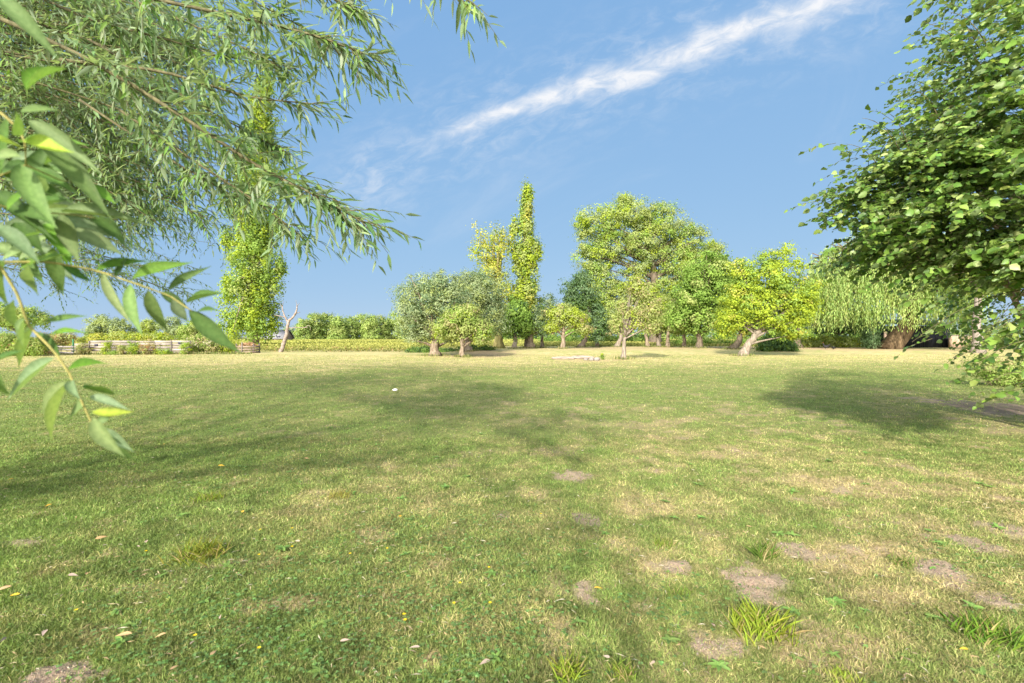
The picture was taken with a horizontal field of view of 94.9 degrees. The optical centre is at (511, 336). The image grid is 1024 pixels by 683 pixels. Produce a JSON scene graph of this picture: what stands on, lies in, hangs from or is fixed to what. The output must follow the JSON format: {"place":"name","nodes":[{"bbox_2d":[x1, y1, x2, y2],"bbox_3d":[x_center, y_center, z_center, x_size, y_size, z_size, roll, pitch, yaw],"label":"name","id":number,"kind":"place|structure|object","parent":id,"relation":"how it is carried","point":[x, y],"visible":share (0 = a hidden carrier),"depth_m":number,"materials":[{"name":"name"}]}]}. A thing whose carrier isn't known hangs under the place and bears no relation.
{"place":"outdoors","nodes":[
{"label":"outdoors","id":0,"kind":"place"},
{"bbox_2d":[42,345,810,359],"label":"long grass","id":1,"kind":"structure","parent":0,"point":[243,352],"depth_m":40.57,"materials":[{"name":"green plant"}]},
{"bbox_2d":[0,346,1023,682],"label":"lawn","id":2,"kind":"structure","parent":0,"point":[1000,408],"depth_m":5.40,"materials":[{"name":"green plant"}]},
{"bbox_2d":[0,330,62,355],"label":"hedge","id":3,"kind":"object","parent":2,"relation":"on","point":[9,340],"visible":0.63,"depth_m":37.52,"materials":[{"name":"green plant"}]},
{"bbox_2d":[35,330,79,351],"bbox_3d":[-40.793,0.404,42.065,4.259,2.359,3.132,0,0,0],"label":"shrub","id":4,"kind":"object","parent":2,"relation":"on","point":[60,339],"visible":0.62,"depth_m":41.79,"materials":[{"name":"green plant"}]},
{"bbox_2d":[48,345,73,354],"bbox_3d":[-38.159,1.140,39.553,2.610,0.920,0.135,0,0,0],"label":"rail fence","id":5,"kind":"object","parent":2,"relation":"on","point":[71,349],"visible":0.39,"depth_m":39.48,"materials":[{"name":"white wood"}]},
{"bbox_2d":[74,342,90,354],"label":"weed","id":6,"kind":"object","parent":2,"relation":"on","point":[83,349],"visible":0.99,"depth_m":40.21,"materials":[{"name":"green plant"}]},
{"bbox_2d":[99,341,114,354],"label":"weed","id":7,"kind":"object","parent":2,"relation":"on","point":[108,346],"visible":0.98,"depth_m":40.19,"materials":[{"name":"green plant"}]},
{"bbox_2d":[105,350,119,354],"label":"weed","id":8,"kind":"object","parent":2,"relation":"on","point":[111,352],"visible":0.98,"depth_m":40.09,"materials":[{"name":"green plant"}]},
{"bbox_2d":[116,344,126,354],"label":"weed","id":9,"kind":"object","parent":2,"relation":"on","point":[122,348],"visible":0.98,"depth_m":40.19,"materials":[{"name":"green plant"}]},
{"bbox_2d":[77,329,175,345],"bbox_3d":[-35.619,0.373,43.493,9.313,2.438,2.170,0,0,0],"label":"shrub","id":10,"kind":"object","parent":2,"relation":"on","point":[123,335],"visible":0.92,"depth_m":43.19,"materials":[{"name":"green plant"}]},
{"bbox_2d":[72,339,190,353],"bbox_3d":[-33.149,0.890,40.985,10.239,1.420,0.240,0,0,0],"label":"board fence","id":11,"kind":"object","parent":2,"relation":"on","point":[172,343],"visible":0.59,"depth_m":40.95,"materials":[{"name":"beige wood"}]},
{"bbox_2d":[126,341,143,354],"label":"weed","id":12,"kind":"object","parent":2,"relation":"on","point":[133,349],"visible":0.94,"depth_m":40.19,"materials":[{"name":"green plant"}]},
{"bbox_2d":[137,338,155,354],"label":"weed","id":13,"kind":"object","parent":2,"relation":"on","point":[146,349],"visible":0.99,"depth_m":40.12,"materials":[{"name":"brown plant"}]},
{"bbox_2d":[153,347,175,354],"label":"weed","id":14,"kind":"object","parent":2,"relation":"on","point":[160,351],"visible":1,"depth_m":40.11,"materials":[{"name":"green plant"}]},
{"bbox_2d":[178,341,192,354],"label":"weed","id":15,"kind":"object","parent":2,"relation":"on","point":[185,350],"visible":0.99,"depth_m":40.08,"materials":[{"name":"green plant"}]},
{"bbox_2d":[155,531,234,567],"bbox_3d":[-2.131,1.449,3.210,0.436,0.144,0.411,0,0,12],"label":"grass tuft","id":16,"kind":"object","parent":2,"relation":"on","point":[203,551],"visible":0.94,"depth_m":3.21,"materials":[{"name":"green plant"}]},
{"bbox_2d":[177,332,228,352],"bbox_3d":[-27.886,0.469,42.507,5.073,2.214,2.994,0,0,0],"label":"shrub","id":17,"kind":"object","parent":2,"relation":"on","point":[203,343],"visible":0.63,"depth_m":41.92,"materials":[{"name":"green plant"}]},
{"bbox_2d":[189,487,223,502],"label":"grass tuft","id":18,"kind":"object","parent":2,"relation":"on","point":[212,497],"visible":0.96,"depth_m":4.35,"materials":[{"name":"green plant"}]},
{"bbox_2d":[208,340,237,352],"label":"shrub","id":19,"kind":"object","parent":2,"relation":"on","point":[227,350],"visible":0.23,"depth_m":42.63,"materials":[{"name":"green plant"}]},
{"bbox_2d":[235,342,259,352],"bbox_3d":[-24.429,0.984,43.504,1.789,1.142,1.272,0,0,0],"label":"compost bin","id":20,"kind":"object","parent":2,"relation":"on","point":[247,346],"visible":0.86,"depth_m":43.08,"materials":[{"name":"brown wood"}]},
{"bbox_2d":[206,69,290,344],"bbox_3d":[-29.780,-15.308,53.853,8.488,33.873,7.280,0,0,-41],"label":"poplar tree","id":21,"kind":"object","parent":2,"relation":"on","point":[251,286],"visible":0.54,"depth_m":53.04,"materials":[{"name":"green plant"}]},
{"bbox_2d":[276,302,310,351],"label":"dead tree","id":22,"kind":"object","parent":2,"relation":"on","point":[283,344],"visible":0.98,"depth_m":46.42,"materials":[{"name":"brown wood"}]},
{"bbox_2d":[326,487,354,499],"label":"grass tuft","id":23,"kind":"object","parent":2,"relation":"on","point":[340,493],"visible":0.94,"depth_m":4.42,"materials":[{"name":"green plant"}]},
{"bbox_2d":[384,266,478,355],"bbox_3d":[-6.330,-1.915,37.441,8.041,7.455,5.825,0,0,0],"label":"pollard willow","id":24,"kind":"object","parent":2,"relation":"on","point":[435,293],"visible":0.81,"depth_m":36.69,"materials":[{"name":"green plant"}]},
{"bbox_2d":[403,344,497,352],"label":"hedge","id":25,"kind":"object","parent":2,"relation":"on","point":[421,349],"visible":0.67,"depth_m":45.66,"materials":[{"name":"green plant"}]},
{"bbox_2d":[429,300,498,356],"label":"orchard tree","id":26,"kind":"object","parent":2,"relation":"on","point":[451,325],"visible":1,"depth_m":34.38,"materials":[{"name":"green plant"}]},
{"bbox_2d":[448,265,512,351],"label":"pollard willow","id":27,"kind":"object","parent":2,"relation":"on","point":[479,282],"visible":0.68,"depth_m":43.10,"materials":[{"name":"green plant"}]},
{"bbox_2d":[465,220,518,347],"bbox_3d":[-2.236,-6.001,53.942,6.314,14.999,5.227,0,0,0],"label":"poplar tree","id":28,"kind":"object","parent":2,"relation":"on","point":[494,260],"visible":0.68,"depth_m":53.65,"materials":[{"name":"green plant"}]},
{"bbox_2d":[0,425,1023,682],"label":"clover","id":29,"kind":"object","parent":2,"relation":"on","point":[344,649],"visible":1,"depth_m":2.46,"materials":[{"name":"green plant"}]},
{"bbox_2d":[0,387,1023,682],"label":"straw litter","id":30,"kind":"object","parent":2,"relation":"on","point":[522,563],"visible":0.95,"depth_m":2.97,"materials":[{"name":"beige plant"}]},
{"bbox_2d":[499,294,535,348],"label":"alder tree","id":31,"kind":"object","parent":2,"relation":"on","point":[520,316],"visible":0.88,"depth_m":52.14,"materials":[{"name":"green plant"}]},
{"bbox_2d":[12,437,1023,682],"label":"soil crumbs","id":32,"kind":"object","parent":2,"relation":"on","point":[86,672],"visible":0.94,"depth_m":2.77,"materials":[{"name":"brown soil"}]},
{"bbox_2d":[506,176,546,346],"bbox_3d":[1.692,-8.745,54.943,4.599,20.403,4.428,0,0,-44],"label":"poplar tree","id":33,"kind":"object","parent":2,"relation":"on","point":[526,262],"visible":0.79,"depth_m":54.49,"materials":[{"name":"green plant"}]},
{"bbox_2d":[520,304,551,347],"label":"willow tree","id":34,"kind":"object","parent":2,"relation":"on","point":[530,340],"visible":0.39,"depth_m":53.98,"materials":[{"name":"green plant"}]},
{"bbox_2d":[534,292,558,347],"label":"hawthorn tree","id":35,"kind":"object","parent":2,"relation":"on","point":[547,302],"visible":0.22,"depth_m":56.55,"materials":[{"name":"green plant"}]},
{"bbox_2d":[86,422,1023,679],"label":"broadleaf weeds","id":36,"kind":"object","parent":2,"relation":"on","point":[719,665],"visible":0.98,"depth_m":2.58,"materials":[{"name":"green plant"}]},
{"bbox_2d":[116,631,131,635],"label":"fallen leaf","id":37,"kind":"object","parent":36,"relation":"on","point":[125,633],"visible":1,"depth_m":2.34,"materials":[{"name":"beige plant"}]},
{"bbox_2d":[552,356,573,358],"bbox_3d":[3.423,1.418,31.616,1.491,0.238,0.264,0,0,10],"label":"fallen log","id":38,"kind":"object","parent":2,"relation":"on","point":[562,357],"visible":0.84,"depth_m":31.53,"materials":[{"name":"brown wood"}]},
{"bbox_2d":[537,301,596,347],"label":"orchard tree","id":39,"kind":"object","parent":2,"relation":"on","point":[562,316],"visible":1,"depth_m":52.44,"materials":[{"name":"green plant"}]},
{"bbox_2d":[545,646,592,682],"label":"grass tuft","id":40,"kind":"object","parent":2,"relation":"on","point":[567,673],"visible":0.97,"depth_m":2.05,"materials":[{"name":"green plant"}]},
{"bbox_2d":[572,355,593,358],"bbox_3d":[4.797,1.382,31.799,1.494,0.298,0.335,0,0,13],"label":"fallen log","id":41,"kind":"object","parent":2,"relation":"on","point":[580,357],"visible":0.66,"depth_m":31.71,"materials":[{"name":"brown wood"}]},
{"bbox_2d":[556,269,612,346],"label":"elder tree","id":42,"kind":"object","parent":2,"relation":"on","point":[583,300],"visible":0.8,"depth_m":59.06,"materials":[{"name":"green plant"}]},
{"bbox_2d":[592,306,612,346],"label":"orchard tree","id":43,"kind":"object","parent":2,"relation":"on","point":[596,344],"visible":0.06,"depth_m":62.77,"materials":[{"name":"green plant"}]},
{"bbox_2d":[605,304,625,346],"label":"orchard tree","id":44,"kind":"object","parent":2,"relation":"on","point":[618,342],"visible":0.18,"depth_m":61.74,"materials":[{"name":"green plant"}]},
{"bbox_2d":[601,650,637,682],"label":"grass tuft","id":45,"kind":"object","parent":2,"relation":"on","point":[621,672],"visible":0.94,"depth_m":2.04,"materials":[{"name":"green plant"}]},
{"bbox_2d":[603,273,670,359],"bbox_3d":[8.139,-1.388,31.570,4.815,6.021,2.736,0,0,17],"label":"orchard tree","id":46,"kind":"object","parent":2,"relation":"on","point":[650,312],"visible":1,"depth_m":31.21,"materials":[{"name":"green plant"}]},
{"bbox_2d":[633,305,666,346],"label":"orchard tree","id":47,"kind":"object","parent":2,"relation":"on","point":[647,343],"visible":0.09,"depth_m":59.79,"materials":[{"name":"green plant"}]},
{"bbox_2d":[653,291,675,346],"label":"orchard tree","id":48,"kind":"object","parent":2,"relation":"on","point":[666,299],"visible":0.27,"depth_m":60.73,"materials":[{"name":"green plant"}]},
{"bbox_2d":[652,533,679,549],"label":"grass tuft","id":49,"kind":"object","parent":2,"relation":"on","point":[663,542],"visible":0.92,"depth_m":3.34,"materials":[{"name":"green plant"}]},
{"bbox_2d":[660,300,683,346],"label":"orchard tree","id":50,"kind":"object","parent":2,"relation":"on","point":[671,332],"visible":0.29,"depth_m":58.75,"materials":[{"name":"green plant"}]},
{"bbox_2d":[662,580,692,598],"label":"grass tuft","id":51,"kind":"object","parent":2,"relation":"on","point":[681,589],"visible":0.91,"depth_m":2.71,"materials":[{"name":"green plant"}]},
{"bbox_2d":[670,302,694,346],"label":"orchard tree","id":52,"kind":"object","parent":2,"relation":"on","point":[684,332],"visible":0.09,"depth_m":57.75,"materials":[{"name":"green plant"}]},
{"bbox_2d":[663,247,755,347],"bbox_3d":[22.695,-4.526,53.816,10.956,11.994,7.334,0,0,0],"label":"maple tree","id":53,"kind":"object","parent":2,"relation":"on","point":[705,286],"visible":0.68,"depth_m":52.92,"materials":[{"name":"green plant"}]},
{"bbox_2d":[708,279,757,348],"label":"field maple","id":54,"kind":"object","parent":2,"relation":"on","point":[736,344],"visible":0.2,"depth_m":49.75,"materials":[{"name":"green plant"}]},
{"bbox_2d":[742,537,783,559],"bbox_3d":[1.693,1.419,3.169,0.273,0.152,0.209,0,0,-20],"label":"grass tuft","id":55,"kind":"object","parent":2,"relation":"on","point":[766,549],"visible":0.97,"depth_m":3.15,"materials":[{"name":"green plant"}]},
{"bbox_2d":[722,595,815,646],"bbox_3d":[1.250,1.410,2.367,0.418,0.165,0.360,0,0,0],"label":"grass tuft","id":56,"kind":"object","parent":2,"relation":"on","point":[761,628],"visible":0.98,"depth_m":2.34,"materials":[{"name":"green plant"}]},
{"bbox_2d":[707,240,835,355],"bbox_3d":[20.507,-2.991,37.198,9.439,9.468,5.457,0,0,0],"label":"walnut tree","id":57,"kind":"object","parent":2,"relation":"on","point":[760,307],"visible":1,"depth_m":36.87,"materials":[{"name":"green plant"}]},
{"bbox_2d":[752,332,800,351],"bbox_3d":[24.730,0.302,44.058,4.688,2.661,3.142,0,0,-23],"label":"shrub","id":58,"kind":"object","parent":2,"relation":"on","point":[774,345],"visible":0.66,"depth_m":43.42,"materials":[{"name":"green plant"}]},
{"bbox_2d":[790,267,861,347],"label":"walnut tree","id":59,"kind":"object","parent":2,"relation":"on","point":[799,340],"visible":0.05,"depth_m":56.05,"materials":[{"name":"green plant"}]},
{"bbox_2d":[801,333,863,346],"bbox_3d":[41.309,0.416,59.965,10.292,2.488,3.889,0,0,0],"label":"hedge","id":60,"kind":"object","parent":2,"relation":"on","point":[838,341],"visible":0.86,"depth_m":59.34,"materials":[{"name":"green plant"}]},
{"bbox_2d":[819,662,867,682],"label":"grass tuft","id":61,"kind":"object","parent":2,"relation":"on","point":[844,676],"visible":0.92,"depth_m":2.04,"materials":[{"name":"green plant"}]},
{"bbox_2d":[806,309,890,336],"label":"yew tree","id":62,"kind":"object","parent":2,"relation":"on","point":[843,330],"visible":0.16,"depth_m":65.24,"materials":[{"name":"green plant"}]},
{"bbox_2d":[858,324,885,348],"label":"shrub","id":63,"kind":"object","parent":2,"relation":"on","point":[870,339],"visible":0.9,"depth_m":50.56,"materials":[{"name":"green plant"}]},
{"bbox_2d":[806,229,996,348],"bbox_3d":[42.142,-5.538,51.729,18.023,15.481,15.292,0,0,0],"label":"weeping willow","id":64,"kind":"object","parent":2,"relation":"on","point":[899,335],"visible":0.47,"depth_m":49.86,"materials":[{"name":"green plant"}]},
{"bbox_2d":[784,0,1023,409],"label":"hazel bush","id":65,"kind":"object","parent":2,"relation":"on","point":[984,159],"visible":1,"depth_m":5.12,"materials":[{"name":"green plant"}]},
{"bbox_2d":[885,552,922,569],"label":"grass tuft","id":66,"kind":"object","parent":2,"relation":"on","point":[905,560],"visible":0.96,"depth_m":3.09,"materials":[{"name":"green plant"}]},
{"bbox_2d":[873,319,949,347],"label":"garden shed","id":67,"kind":"structure","parent":2,"relation":"on","point":[932,341],"depth_m":56.99,"materials":[{"name":"black wood"}]},
{"bbox_2d":[926,333,934,347],"bbox_3d":[50.719,0.500,56.950,1.000,2.000,0.050,0,0,0],"label":"door","id":68,"kind":"structure","parent":67,"relation":"in","point":[930,343],"depth_m":56.92,"materials":[{"name":"black"}]},
{"bbox_2d":[947,335,971,347],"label":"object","id":69,"kind":"structure","parent":2,"relation":"on","point":[952,339],"depth_m":55.88,"materials":[{"name":"stone"}]},
{"bbox_2d":[931,602,1023,652],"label":"grass tuft","id":70,"kind":"object","parent":2,"relation":"on","point":[982,628],"visible":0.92,"depth_m":2.31,"materials":[{"name":"green plant"}]},
{"bbox_2d":[953,272,1007,353],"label":"birch tree","id":71,"kind":"object","parent":2,"relation":"on","point":[976,333],"visible":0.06,"depth_m":41.80,"materials":[{"name":"green plant"}]},
{"bbox_2d":[956,317,1022,349],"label":"hedge","id":72,"kind":"object","parent":2,"relation":"on","point":[1001,337],"visible":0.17,"depth_m":49.78,"materials":[{"name":"green plant"}]},
{"bbox_2d":[956,353,1023,386],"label":"shrub","id":73,"kind":"object","parent":2,"relation":"on","point":[988,371],"visible":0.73,"depth_m":14.35,"materials":[{"name":"green plant"}]},
{"bbox_2d":[0,0,1023,336],"label":"sky","id":74,"kind":"structure","parent":0,"point":[710,106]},
{"bbox_2d":[29,337,1020,344],"bbox_3d":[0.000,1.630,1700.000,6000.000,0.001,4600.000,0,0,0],"label":"ground","id":75,"kind":"structure","parent":0,"point":[261,338],"depth_m":1533.82,"materials":[{"name":"green plant"}]},
{"bbox_2d":[223,328,244,338],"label":"field edge tree","id":76,"kind":"object","parent":75,"relation":"on","point":[234,334],"visible":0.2,"depth_m":163.73,"materials":[{"name":"green plant"}]},
{"bbox_2d":[0,0,505,459],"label":"willow tree","id":77,"kind":"object","parent":75,"relation":"on","point":[44,161],"visible":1,"depth_m":2.58,"materials":[{"name":"green plant"}]},
{"bbox_2d":[317,312,334,338],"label":"field edge tree","id":78,"kind":"object","parent":75,"relation":"on","point":[325,321],"visible":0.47,"depth_m":156.65,"materials":[{"name":"green plant"}]},
{"bbox_2d":[351,313,367,338],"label":"field edge tree","id":79,"kind":"object","parent":75,"relation":"on","point":[359,317],"visible":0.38,"depth_m":157.18,"materials":[{"name":"green plant"}]},
{"bbox_2d":[387,310,398,339],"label":"field edge tree","id":80,"kind":"object","parent":75,"relation":"on","point":[392,322],"visible":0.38,"depth_m":158.61,"materials":[{"name":"green plant"}]},
{"bbox_2d":[661,332,676,338],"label":"field edge tree","id":81,"kind":"object","parent":75,"relation":"on","point":[663,335],"visible":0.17,"depth_m":163.65,"materials":[{"name":"green plant"}]},
{"bbox_2d":[701,326,726,339],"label":"field edge tree","id":82,"kind":"object","parent":75,"relation":"on","point":[712,334],"visible":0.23,"depth_m":158.85,"materials":[{"name":"green plant"}]},
{"bbox_2d":[802,328,822,340],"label":"field edge tree","id":83,"kind":"object","parent":75,"relation":"on","point":[810,335],"visible":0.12,"depth_m":148.01,"materials":[{"name":"green plant"}]},
{"label":"field","id":84,"kind":"structure","parent":0,"visible":0},
{"bbox_2d":[0,301,56,331],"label":"garden tree","id":85,"kind":"object","parent":84,"relation":"on","point":[41,318],"visible":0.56,"depth_m":69.53,"materials":[{"name":"green plant"}]},
{"bbox_2d":[75,313,138,337],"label":"garden tree","id":86,"kind":"object","parent":84,"relation":"on","point":[103,323],"visible":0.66,"depth_m":76.93,"materials":[{"name":"green plant"}]},
{"bbox_2d":[140,317,161,336],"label":"garden tree","id":87,"kind":"object","parent":84,"relation":"on","point":[147,325],"visible":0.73,"depth_m":83.41,"materials":[{"name":"green plant"}]},
{"bbox_2d":[151,315,186,340],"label":"garden tree","id":88,"kind":"object","parent":84,"relation":"on","point":[176,321],"visible":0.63,"depth_m":79.41,"materials":[{"name":"green plant"}]},
{"bbox_2d":[172,315,218,339],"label":"garden tree","id":89,"kind":"object","parent":84,"relation":"on","point":[186,329],"visible":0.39,"depth_m":74.93,"materials":[{"name":"green plant"}]},
{"bbox_2d":[264,330,294,339],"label":"barn","id":90,"kind":"structure","parent":84,"relation":"on","point":[280,335],"depth_m":120.91,"materials":[{"name":"white"}]},
{"bbox_2d":[293,318,314,339],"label":"field edge tree","id":91,"kind":"object","parent":84,"relation":"on","point":[303,333],"visible":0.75,"depth_m":148.71,"materials":[{"name":"green plant"}]},
{"bbox_2d":[305,311,327,338],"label":"field edge tree","id":92,"kind":"object","parent":84,"relation":"on","point":[318,323],"visible":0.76,"depth_m":152.84,"materials":[{"name":"green plant"}]},
{"bbox_2d":[325,314,352,339],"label":"field edge tree","id":93,"kind":"object","parent":84,"relation":"on","point":[339,330],"visible":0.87,"depth_m":149.54,"materials":[{"name":"green plant"}]},
{"bbox_2d":[336,315,361,339],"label":"field edge tree","id":94,"kind":"object","parent":84,"relation":"on","point":[351,326],"visible":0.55,"depth_m":154.06,"materials":[{"name":"green plant"}]},
{"bbox_2d":[359,313,383,339],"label":"field edge tree","id":95,"kind":"object","parent":84,"relation":"on","point":[370,328],"visible":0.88,"depth_m":150.74,"materials":[{"name":"green plant"}]},
{"bbox_2d":[376,314,391,339],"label":"field edge tree","id":96,"kind":"object","parent":84,"relation":"on","point":[385,333],"visible":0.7,"depth_m":154.65,"materials":[{"name":"green plant"}]},
{"bbox_2d":[389,314,413,338],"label":"field edge tree","id":97,"kind":"object","parent":84,"relation":"on","point":[399,334],"visible":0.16,"depth_m":151.90,"materials":[{"name":"green plant"}]},
{"bbox_2d":[65,339,810,351],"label":"field crop","id":98,"kind":"object","parent":84,"relation":"on","point":[330,345],"visible":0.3,"depth_m":61.23,"materials":[{"name":"green plant"}]},
{"bbox_2d":[561,327,582,338],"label":"field edge tree","id":99,"kind":"object","parent":84,"relation":"on","point":[569,331],"visible":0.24,"depth_m":150.92,"materials":[{"name":"green plant"}]},
{"bbox_2d":[536,332,662,345],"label":"hedge","id":100,"kind":"object","parent":84,"relation":"on","point":[570,338],"visible":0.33,"depth_m":83.43,"materials":[{"name":"green plant"}]},
{"bbox_2d":[568,191,729,343],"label":"white poplar","id":101,"kind":"object","parent":84,"relation":"on","point":[648,252],"visible":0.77,"depth_m":74.58,"materials":[{"name":"green plant"}]},
{"bbox_2d":[686,332,709,338],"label":"field edge tree","id":102,"kind":"object","parent":84,"relation":"on","point":[695,335],"visible":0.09,"depth_m":153.32,"materials":[{"name":"green plant"}]},
{"bbox_2d":[662,334,801,345],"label":"hedge","id":103,"kind":"object","parent":84,"relation":"on","point":[705,340],"visible":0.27,"depth_m":69.55,"materials":[{"name":"green plant"}]}
]}

